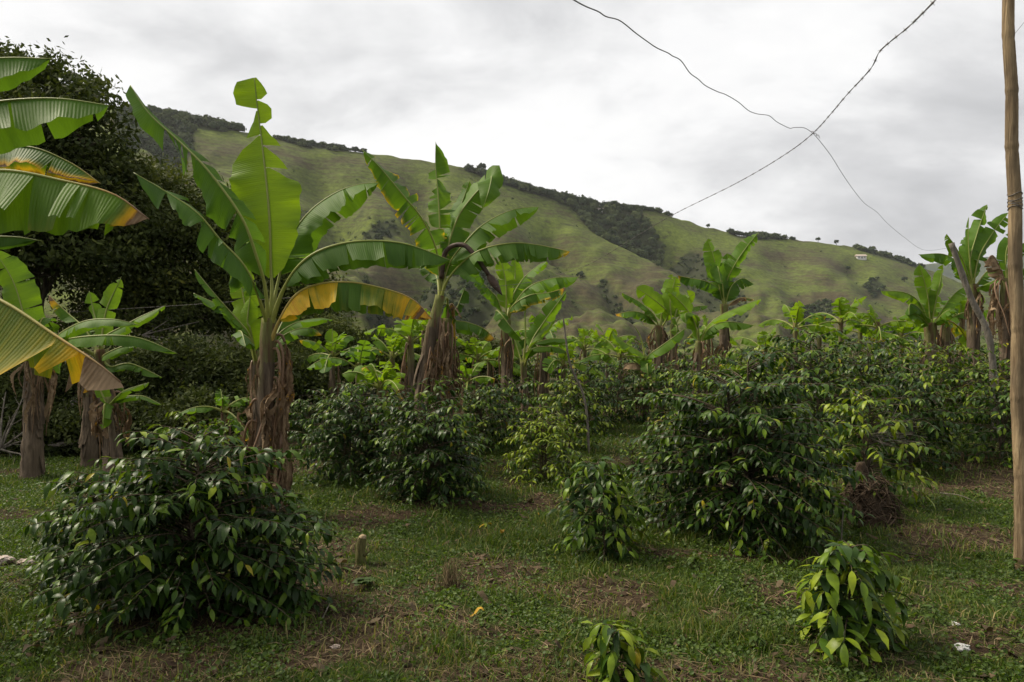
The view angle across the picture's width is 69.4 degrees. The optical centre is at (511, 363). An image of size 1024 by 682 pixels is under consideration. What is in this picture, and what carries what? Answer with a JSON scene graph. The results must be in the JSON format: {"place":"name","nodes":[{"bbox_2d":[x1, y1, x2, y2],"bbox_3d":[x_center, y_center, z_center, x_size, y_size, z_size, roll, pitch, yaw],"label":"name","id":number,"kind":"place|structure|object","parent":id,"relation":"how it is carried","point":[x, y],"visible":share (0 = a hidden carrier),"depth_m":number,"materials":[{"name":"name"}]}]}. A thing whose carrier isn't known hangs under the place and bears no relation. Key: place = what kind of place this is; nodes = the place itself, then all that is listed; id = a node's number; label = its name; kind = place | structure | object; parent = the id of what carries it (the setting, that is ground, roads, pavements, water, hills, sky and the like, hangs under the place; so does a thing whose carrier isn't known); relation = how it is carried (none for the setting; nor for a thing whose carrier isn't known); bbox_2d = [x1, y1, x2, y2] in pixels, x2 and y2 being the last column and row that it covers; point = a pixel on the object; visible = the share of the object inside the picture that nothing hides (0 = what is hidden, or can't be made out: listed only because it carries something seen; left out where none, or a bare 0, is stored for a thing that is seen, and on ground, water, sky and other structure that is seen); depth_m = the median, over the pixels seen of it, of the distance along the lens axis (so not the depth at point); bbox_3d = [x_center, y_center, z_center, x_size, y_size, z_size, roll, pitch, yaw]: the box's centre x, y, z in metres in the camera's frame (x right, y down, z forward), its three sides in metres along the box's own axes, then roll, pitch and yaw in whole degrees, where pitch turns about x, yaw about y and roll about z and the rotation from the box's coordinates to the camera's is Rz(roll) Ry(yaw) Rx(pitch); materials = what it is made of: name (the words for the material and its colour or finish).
{"place":"outdoors","nodes":[
{"label":"outdoors","id":0,"kind":"place"},
{"bbox_2d":[0,109,999,400],"bbox_3d":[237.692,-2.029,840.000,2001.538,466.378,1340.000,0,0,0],"label":"hill","id":1,"kind":"structure","parent":0,"point":[778,273],"depth_m":673.50,"materials":[{"name":"green plant"}]},
{"bbox_2d":[114,104,246,174],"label":"ridge wood","id":2,"kind":"object","parent":1,"relation":"on","point":[185,121],"visible":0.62,"depth_m":624.47,"materials":[{"name":"green plant"}]},
{"bbox_2d":[273,134,366,152],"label":"ridge wood","id":3,"kind":"object","parent":1,"relation":"on","point":[304,142],"visible":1,"depth_m":692.78,"materials":[{"name":"green plant"}]},
{"bbox_2d":[362,270,499,327],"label":"hillside wood","id":4,"kind":"object","parent":1,"relation":"on","point":[424,296],"visible":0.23,"depth_m":385.04,"materials":[{"name":"green plant"}]},
{"bbox_2d":[463,164,665,265],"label":"ridge wood","id":5,"kind":"object","parent":1,"relation":"on","point":[614,210],"visible":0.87,"depth_m":776.97,"materials":[{"name":"green plant"}]},
{"bbox_2d":[0,389,1023,681],"bbox_3d":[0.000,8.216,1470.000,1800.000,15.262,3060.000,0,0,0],"label":"ground","id":6,"kind":"structure","parent":0,"point":[622,603],"depth_m":5.09,"materials":[{"name":"green plant"}]},
{"bbox_2d":[0,392,22,460],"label":"dry branch","id":7,"kind":"object","parent":6,"relation":"on","point":[3,446],"visible":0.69,"depth_m":11.58,"materials":[{"name":"wood"}]},
{"bbox_2d":[0,394,57,455],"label":"undergrowth bush","id":8,"kind":"object","parent":6,"relation":"on","point":[11,433],"visible":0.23,"depth_m":12.20,"materials":[{"name":"green plant"}]},
{"bbox_2d":[0,251,61,478],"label":"banana plant","id":9,"kind":"object","parent":6,"relation":"on","point":[24,295],"visible":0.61,"depth_m":10.37,"materials":[{"name":"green plant"}]},
{"bbox_2d":[0,362,82,420],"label":"undergrowth bush","id":10,"kind":"object","parent":6,"relation":"on","point":[20,390],"visible":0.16,"depth_m":12.94,"materials":[{"name":"green plant"}]},
{"bbox_2d":[0,397,101,457],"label":"undergrowth bush","id":11,"kind":"object","parent":6,"relation":"on","point":[60,449],"visible":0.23,"depth_m":12.27,"materials":[{"name":"green plant"}]},
{"bbox_2d":[0,57,148,392],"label":"banana plant","id":12,"kind":"object","parent":6,"relation":"on","point":[62,196],"visible":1,"depth_m":3.99,"materials":[{"name":"green plant"}]},
{"bbox_2d":[14,470,162,597],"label":"coffee shrub","id":13,"kind":"object","parent":6,"relation":"on","point":[63,539],"visible":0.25,"depth_m":5.11,"materials":[{"name":"green plant"}]},
{"bbox_2d":[0,35,187,314],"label":"forest tree","id":14,"kind":"object","parent":6,"relation":"on","point":[86,153],"visible":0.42,"depth_m":14.76,"materials":[{"name":"green plant"}]},
{"bbox_2d":[65,352,123,467],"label":"banana plant","id":15,"kind":"object","parent":6,"relation":"on","point":[88,443],"visible":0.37,"depth_m":11.10,"materials":[{"name":"brown plant"}]},
{"bbox_2d":[43,397,173,453],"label":"undergrowth bush","id":16,"kind":"object","parent":6,"relation":"on","point":[72,416],"visible":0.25,"depth_m":12.16,"materials":[{"name":"green plant"}]},
{"bbox_2d":[49,278,177,478],"bbox_3d":[-5.226,0.274,9.596,2.431,2.858,0.908,0,0,27],"label":"banana plant","id":17,"kind":"object","parent":6,"relation":"on","point":[102,322],"visible":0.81,"depth_m":9.76,"materials":[{"name":"green plant"}]},
{"bbox_2d":[95,382,161,486],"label":"banana plant","id":18,"kind":"object","parent":6,"relation":"on","point":[109,402],"visible":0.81,"depth_m":9.26,"materials":[{"name":"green plant"}]},
{"bbox_2d":[57,345,203,406],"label":"undergrowth bush","id":19,"kind":"object","parent":6,"relation":"on","point":[151,394],"visible":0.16,"depth_m":13.19,"materials":[{"name":"green plant"}]},
{"bbox_2d":[38,152,281,351],"bbox_3d":[-7.994,-1.690,16.623,5.300,6.526,5.155,0,0,42],"label":"forest tree","id":20,"kind":"object","parent":6,"relation":"on","point":[134,287],"visible":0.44,"depth_m":15.68,"materials":[{"name":"green plant"}]},
{"bbox_2d":[99,388,228,452],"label":"undergrowth bush","id":21,"kind":"object","parent":6,"relation":"on","point":[134,407],"visible":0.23,"depth_m":12.11,"materials":[{"name":"green plant"}]},
{"bbox_2d":[112,329,247,398],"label":"undergrowth bush","id":22,"kind":"object","parent":6,"relation":"on","point":[185,350],"visible":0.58,"depth_m":13.02,"materials":[{"name":"green plant"}]},
{"bbox_2d":[19,423,356,643],"bbox_3d":[-2.023,1.024,4.836,1.942,1.282,1.589,0,0,0],"label":"coffee shrub","id":23,"kind":"object","parent":6,"relation":"on","point":[189,507],"visible":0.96,"depth_m":4.55,"materials":[{"name":"green plant"}]},
{"bbox_2d":[143,411,238,468],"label":"coffee shrub","id":24,"kind":"object","parent":6,"relation":"on","point":[194,427],"visible":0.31,"depth_m":10.57,"materials":[{"name":"green plant"}]},
{"bbox_2d":[134,380,276,444],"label":"undergrowth bush","id":25,"kind":"object","parent":6,"relation":"on","point":[194,398],"visible":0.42,"depth_m":11.59,"materials":[{"name":"green plant"}]},
{"bbox_2d":[179,389,250,468],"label":"banana plant","id":26,"kind":"object","parent":6,"relation":"on","point":[222,401],"visible":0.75,"depth_m":10.13,"materials":[{"name":"green plant"}]},
{"bbox_2d":[193,269,261,438],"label":"banana plant","id":27,"kind":"object","parent":6,"relation":"on","point":[243,317],"visible":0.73,"depth_m":8.81,"materials":[{"name":"green plant"}]},
{"bbox_2d":[172,340,303,398],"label":"undergrowth bush","id":28,"kind":"object","parent":6,"relation":"on","point":[240,370],"visible":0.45,"depth_m":12.75,"materials":[{"name":"green plant"}]},
{"bbox_2d":[136,183,359,393],"bbox_3d":[-6.032,-1.407,16.976,5.269,5.838,4.267,0,0,0],"label":"forest tree","id":29,"kind":"object","parent":6,"relation":"on","point":[289,292],"visible":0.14,"depth_m":16.05,"materials":[{"name":"green plant"}]},
{"bbox_2d":[206,500,352,621],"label":"coffee shrub","id":30,"kind":"object","parent":6,"relation":"on","point":[291,581],"visible":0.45,"depth_m":4.79,"materials":[{"name":"green plant"}]},
{"bbox_2d":[126,78,449,516],"bbox_3d":[-2.248,-0.451,7.551,3.278,4.997,1.511,0,0,0],"label":"banana plant","id":31,"kind":"object","parent":6,"relation":"on","point":[272,231],"visible":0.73,"depth_m":7.38,"materials":[{"name":"green plant"}]},
{"bbox_2d":[244,344,348,410],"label":"undergrowth bush","id":32,"kind":"object","parent":6,"relation":"on","point":[312,379],"visible":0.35,"depth_m":13.66,"materials":[{"name":"green plant"}]},
{"bbox_2d":[257,308,368,413],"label":"bush","id":33,"kind":"object","parent":6,"relation":"on","point":[339,330],"visible":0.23,"depth_m":15.22,"materials":[{"name":"green plant"}]},
{"bbox_2d":[287,389,353,459],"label":"coffee shrub","id":34,"kind":"object","parent":6,"relation":"on","point":[305,422],"visible":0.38,"depth_m":11.09,"materials":[{"name":"green plant"}]},
{"bbox_2d":[300,329,376,426],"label":"banana plant","id":35,"kind":"object","parent":6,"relation":"on","point":[330,334],"visible":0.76,"depth_m":13.45,"materials":[{"name":"green plant"}]},
{"bbox_2d":[287,380,398,487],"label":"coffee shrub","id":36,"kind":"object","parent":6,"relation":"on","point":[339,431],"visible":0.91,"depth_m":8.99,"materials":[{"name":"green plant"}]},
{"bbox_2d":[307,340,401,441],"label":"banana plant","id":37,"kind":"object","parent":6,"relation":"on","point":[359,355],"visible":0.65,"depth_m":12.08,"materials":[{"name":"green plant"}]},
{"bbox_2d":[326,361,404,436],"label":"banana plant","id":38,"kind":"object","parent":6,"relation":"on","point":[369,372],"visible":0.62,"depth_m":11.15,"materials":[{"name":"green plant"}]},
{"bbox_2d":[320,319,419,394],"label":"undergrowth bush","id":39,"kind":"object","parent":6,"relation":"on","point":[377,360],"visible":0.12,"depth_m":16.02,"materials":[{"name":"green plant"}]},
{"bbox_2d":[346,384,437,466],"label":"coffee shrub","id":40,"kind":"object","parent":6,"relation":"on","point":[397,398],"visible":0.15,"depth_m":10.31,"materials":[{"name":"green plant"}]},
{"bbox_2d":[365,327,422,433],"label":"banana plant","id":41,"kind":"object","parent":6,"relation":"on","point":[392,355],"visible":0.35,"depth_m":12.99,"materials":[{"name":"green plant"}]},
{"bbox_2d":[364,316,460,429],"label":"banana plant","id":42,"kind":"object","parent":6,"relation":"on","point":[410,333],"visible":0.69,"depth_m":11.95,"materials":[{"name":"green plant"}]},
{"bbox_2d":[359,396,495,506],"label":"coffee shrub","id":43,"kind":"object","parent":6,"relation":"on","point":[450,438],"visible":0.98,"depth_m":8.02,"materials":[{"name":"green plant"}]},
{"bbox_2d":[394,375,482,477],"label":"coffee shrub","id":44,"kind":"object","parent":6,"relation":"on","point":[439,388],"visible":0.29,"depth_m":9.43,"materials":[{"name":"green plant"}]},
{"bbox_2d":[424,553,472,590],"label":"dry grass tuft","id":45,"kind":"object","parent":6,"relation":"on","point":[449,577],"visible":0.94,"depth_m":5.29,"materials":[{"name":"plant"}]},
{"bbox_2d":[436,303,465,448],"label":"banana plant","id":46,"kind":"object","parent":6,"relation":"on","point":[449,329],"visible":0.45,"depth_m":10.24,"materials":[{"name":"brown plant"}]},
{"bbox_2d":[363,143,569,467],"bbox_3d":[-0.601,-0.769,10.450,2.726,4.523,1.904,0,0,0],"label":"banana plant","id":47,"kind":"object","parent":6,"relation":"on","point":[483,192],"visible":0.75,"depth_m":9.91,"materials":[{"name":"green plant"}]},
{"bbox_2d":[439,242,501,294],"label":"flower stalk","id":48,"kind":"object","parent":47,"relation":"attached to","point":[492,280],"visible":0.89,"depth_m":9.75,"materials":[{"name":"plant"}]},
{"bbox_2d":[457,361,494,427],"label":"banana plant","id":49,"kind":"object","parent":6,"relation":"on","point":[471,372],"visible":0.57,"depth_m":12.67,"materials":[{"name":"green plant"}]},
{"bbox_2d":[453,336,520,425],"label":"banana plant","id":50,"kind":"object","parent":6,"relation":"on","point":[478,351],"visible":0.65,"depth_m":13.96,"materials":[{"name":"green plant"}]},
{"bbox_2d":[454,382,536,452],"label":"coffee shrub","id":51,"kind":"object","parent":6,"relation":"on","point":[479,404],"visible":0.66,"depth_m":10.84,"materials":[{"name":"green plant"}]},
{"bbox_2d":[456,333,535,397],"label":"undergrowth bush","id":52,"kind":"object","parent":6,"relation":"on","point":[517,361],"visible":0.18,"depth_m":16.96,"materials":[{"name":"green plant"}]},
{"bbox_2d":[0,406,1023,681],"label":"dry straw","id":53,"kind":"object","parent":6,"relation":"on","point":[376,626],"visible":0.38,"depth_m":4.42,"materials":[{"name":"brown plant"}]},
{"bbox_2d":[0,399,1023,681],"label":"ground weeds","id":54,"kind":"object","parent":6,"relation":"on","point":[254,663],"visible":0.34,"depth_m":4.96,"materials":[{"name":"green plant"}]},
{"bbox_2d":[1,406,1023,681],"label":"leaf litter","id":55,"kind":"object","parent":6,"relation":"on","point":[443,634],"visible":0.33,"depth_m":4.53,"materials":[{"name":"plant"}]},
{"bbox_2d":[467,374,558,440],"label":"coffee shrub","id":56,"kind":"object","parent":6,"relation":"on","point":[524,401],"visible":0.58,"depth_m":11.70,"materials":[{"name":"green plant"}]},
{"bbox_2d":[460,260,577,431],"bbox_3d":[0.092,-0.315,12.799,1.631,3.214,1.365,0,0,40],"label":"banana plant","id":57,"kind":"object","parent":6,"relation":"on","point":[517,298],"visible":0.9,"depth_m":12.91,"materials":[{"name":"green plant"}]},
{"bbox_2d":[497,315,573,419],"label":"banana plant","id":58,"kind":"object","parent":6,"relation":"on","point":[542,376],"visible":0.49,"depth_m":14.44,"materials":[{"name":"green plant"}]},
{"bbox_2d":[497,406,592,486],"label":"coffee shrub","id":59,"kind":"object","parent":6,"relation":"on","point":[550,443],"visible":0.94,"depth_m":8.79,"materials":[{"name":"green plant"}]},
{"bbox_2d":[512,291,577,428],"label":"banana plant","id":60,"kind":"object","parent":6,"relation":"on","point":[542,327],"visible":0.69,"depth_m":13.19,"materials":[{"name":"green plant"}]},
{"bbox_2d":[529,374,617,449],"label":"coffee shrub","id":61,"kind":"object","parent":6,"relation":"on","point":[566,398],"visible":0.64,"depth_m":10.93,"materials":[{"name":"green plant"}]},
{"bbox_2d":[542,342,609,414],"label":"banana plant","id":62,"kind":"object","parent":6,"relation":"on","point":[548,360],"visible":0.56,"depth_m":14.29,"materials":[{"name":"green plant"}]},
{"bbox_2d":[550,328,619,402],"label":"banana plant","id":63,"kind":"object","parent":6,"relation":"on","point":[583,333],"visible":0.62,"depth_m":16.42,"materials":[{"name":"green plant"}]},
{"bbox_2d":[555,360,627,434],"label":"coffee shrub","id":64,"kind":"object","parent":6,"relation":"on","point":[599,384],"visible":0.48,"depth_m":12.46,"materials":[{"name":"green plant"}]},
{"bbox_2d":[547,456,655,568],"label":"coffee shrub","id":65,"kind":"object","parent":6,"relation":"on","point":[614,530],"visible":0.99,"depth_m":5.92,"materials":[{"name":"green plant"}]},
{"bbox_2d":[569,336,653,407],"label":"banana plant","id":66,"kind":"object","parent":6,"relation":"on","point":[618,350],"visible":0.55,"depth_m":15.96,"materials":[{"name":"green plant"}]},
{"bbox_2d":[586,357,651,425],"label":"coffee shrub","id":67,"kind":"object","parent":6,"relation":"on","point":[625,392],"visible":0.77,"depth_m":13.34,"materials":[{"name":"green plant"}]},
{"bbox_2d":[577,617,667,681],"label":"coffee plant","id":68,"kind":"object","parent":6,"relation":"on","point":[598,637],"visible":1,"depth_m":3.55,"materials":[{"name":"green plant"}]},
{"bbox_2d":[615,274,673,408],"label":"banana plant","id":69,"kind":"object","parent":6,"relation":"on","point":[652,300],"visible":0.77,"depth_m":15.41,"materials":[{"name":"green plant"}]},
{"bbox_2d":[612,326,683,417],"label":"banana plant","id":70,"kind":"object","parent":6,"relation":"on","point":[665,347],"visible":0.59,"depth_m":13.87,"materials":[{"name":"green plant"}]},
{"bbox_2d":[629,361,701,423],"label":"coffee shrub","id":71,"kind":"object","parent":6,"relation":"on","point":[656,384],"visible":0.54,"depth_m":13.17,"materials":[{"name":"green plant"}]},
{"bbox_2d":[617,425,715,528],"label":"coffee shrub","id":72,"kind":"object","parent":6,"relation":"on","point":[649,500],"visible":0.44,"depth_m":7.23,"materials":[{"name":"green plant"}]},
{"bbox_2d":[662,276,707,409],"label":"banana plant","id":73,"kind":"object","parent":6,"relation":"on","point":[674,282],"visible":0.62,"depth_m":15.21,"materials":[{"name":"green plant"}]},
{"bbox_2d":[648,354,759,435],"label":"coffee shrub","id":74,"kind":"object","parent":6,"relation":"on","point":[696,385],"visible":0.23,"depth_m":11.41,"materials":[{"name":"green plant"}]},
{"bbox_2d":[665,288,760,406],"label":"banana plant","id":75,"kind":"object","parent":6,"relation":"on","point":[680,301],"visible":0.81,"depth_m":14.44,"materials":[{"name":"green plant"}]},
{"bbox_2d":[678,233,757,386],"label":"banana plant","id":76,"kind":"object","parent":6,"relation":"on","point":[723,287],"visible":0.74,"depth_m":15.96,"materials":[{"name":"green plant"}]},
{"bbox_2d":[612,350,881,565],"bbox_3d":[2.049,0.748,6.735,2.359,1.734,1.824,0,0,39],"label":"coffee shrub","id":77,"kind":"object","parent":6,"relation":"on","point":[748,420],"visible":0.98,"depth_m":6.34,"materials":[{"name":"green plant"}]},
{"bbox_2d":[685,344,823,456],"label":"coffee shrub","id":78,"kind":"object","parent":6,"relation":"on","point":[732,362],"visible":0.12,"depth_m":9.94,"materials":[{"name":"green plant"}]},
{"bbox_2d":[759,301,848,375],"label":"banana plant","id":79,"kind":"object","parent":6,"relation":"on","point":[798,313],"visible":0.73,"depth_m":13.98,"materials":[{"name":"green plant"}]},
{"bbox_2d":[734,327,901,468],"bbox_3d":[3.988,0.419,9.607,1.696,1.797,2.222,0,0,-33],"label":"coffee shrub","id":80,"kind":"object","parent":6,"relation":"on","point":[809,371],"visible":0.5,"depth_m":9.45,"materials":[{"name":"green plant"}]},
{"bbox_2d":[798,296,874,396],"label":"banana plant","id":81,"kind":"object","parent":6,"relation":"on","point":[848,311],"visible":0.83,"depth_m":14.46,"materials":[{"name":"green plant"}]},
{"bbox_2d":[782,539,926,666],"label":"coffee plant","id":82,"kind":"object","parent":6,"relation":"on","point":[823,593],"visible":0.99,"depth_m":4.16,"materials":[{"name":"green plant"}]},
{"bbox_2d":[803,338,940,452],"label":"coffee shrub","id":83,"kind":"object","parent":6,"relation":"on","point":[869,356],"visible":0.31,"depth_m":10.65,"materials":[{"name":"green plant"}]},
{"bbox_2d":[825,304,920,356],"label":"banana plant","id":84,"kind":"object","parent":6,"relation":"on","point":[871,316],"visible":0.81,"depth_m":14.43,"materials":[{"name":"green plant"}]},
{"bbox_2d":[810,385,939,509],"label":"coffee shrub","id":85,"kind":"object","parent":6,"relation":"on","point":[861,411],"visible":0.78,"depth_m":7.45,"materials":[{"name":"green plant"}]},
{"bbox_2d":[821,462,929,529],"bbox_3d":[3.382,1.240,7.000,0.945,0.617,0.866,0,0,0],"label":"pile of dry brush","id":86,"kind":"object","parent":6,"relation":"on","point":[879,508],"visible":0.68,"depth_m":6.90,"materials":[{"name":"plant"}]},
{"bbox_2d":[849,336,939,420],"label":"coffee shrub","id":87,"kind":"object","parent":6,"relation":"on","point":[901,353],"visible":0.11,"depth_m":12.95,"materials":[{"name":"green plant"}]},
{"bbox_2d":[869,316,936,385],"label":"banana plant","id":88,"kind":"object","parent":6,"relation":"on","point":[898,330],"visible":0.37,"depth_m":15.42,"materials":[{"name":"green plant"}]},
{"bbox_2d":[846,365,970,470],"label":"coffee shrub","id":89,"kind":"object","parent":6,"relation":"on","point":[917,400],"visible":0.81,"depth_m":9.42,"materials":[{"name":"green plant"}]},
{"bbox_2d":[881,264,965,407],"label":"banana plant","id":90,"kind":"object","parent":6,"relation":"on","point":[922,309],"visible":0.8,"depth_m":13.96,"materials":[{"name":"green plant"}]},
{"bbox_2d":[872,341,1009,437],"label":"coffee shrub","id":91,"kind":"object","parent":6,"relation":"on","point":[959,372],"visible":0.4,"depth_m":11.49,"materials":[{"name":"green plant"}]},
{"bbox_2d":[911,297,994,408],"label":"banana plant","id":92,"kind":"object","parent":6,"relation":"on","point":[947,333],"visible":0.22,"depth_m":14.57,"materials":[{"name":"green plant"}]},
{"bbox_2d":[918,205,1007,419],"bbox_3d":[8.126,-0.891,13.019,1.737,3.949,0.947,0,0,-30],"label":"banana plant","id":93,"kind":"object","parent":6,"relation":"on","point":[977,241],"visible":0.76,"depth_m":13.19,"materials":[{"name":"green plant"}]},
{"bbox_2d":[925,371,1012,467],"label":"coffee shrub","id":94,"kind":"object","parent":6,"relation":"on","point":[998,432],"visible":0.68,"depth_m":9.79,"materials":[{"name":"green plant"}]},
{"bbox_2d":[929,342,1010,428],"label":"coffee shrub","id":95,"kind":"object","parent":6,"relation":"on","point":[1003,372],"visible":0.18,"depth_m":12.21,"materials":[{"name":"green plant"}]},
{"bbox_2d":[948,242,997,440],"bbox_3d":[7.015,-0.240,11.238,0.704,3.232,0.117,0,0,8],"label":"leaning post","id":96,"kind":"object","parent":6,"relation":"on","point":[977,312],"visible":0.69,"depth_m":11.20,"materials":[{"name":"wood"}]},
{"bbox_2d":[573,0,945,249],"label":"plain wire","id":97,"kind":"object","parent":96,"relation":"attached to","point":[707,86],"visible":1,"depth_m":2.89,"materials":[{"name":"metal"}]},
{"bbox_2d":[51,0,935,313],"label":"barbed wire","id":98,"kind":"object","parent":97,"relation":"attached to","point":[755,172],"visible":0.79,"depth_m":5.02,"materials":[{"name":"metal"}]},
{"bbox_2d":[984,234,1023,428],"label":"banana plant","id":99,"kind":"object","parent":6,"relation":"on","point":[1002,314],"visible":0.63,"depth_m":12.35,"materials":[{"name":"brown plant"}]},
{"bbox_2d":[1001,0,1023,570],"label":"bamboo pole","id":100,"kind":"object","parent":6,"relation":"on","point":[1015,238],"visible":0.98,"depth_m":5.71,"materials":[{"name":"wood"}]},
{"bbox_2d":[0,0,1023,263],"label":"sky","id":101,"kind":"structure","parent":0,"point":[560,95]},
{"bbox_2d":[918,253,1023,292],"bbox_3d":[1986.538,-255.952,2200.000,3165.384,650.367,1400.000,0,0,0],"label":"hills","id":102,"kind":"structure","parent":0,"point":[948,271],"depth_m":2811.35,"materials":[{"name":"plant"}]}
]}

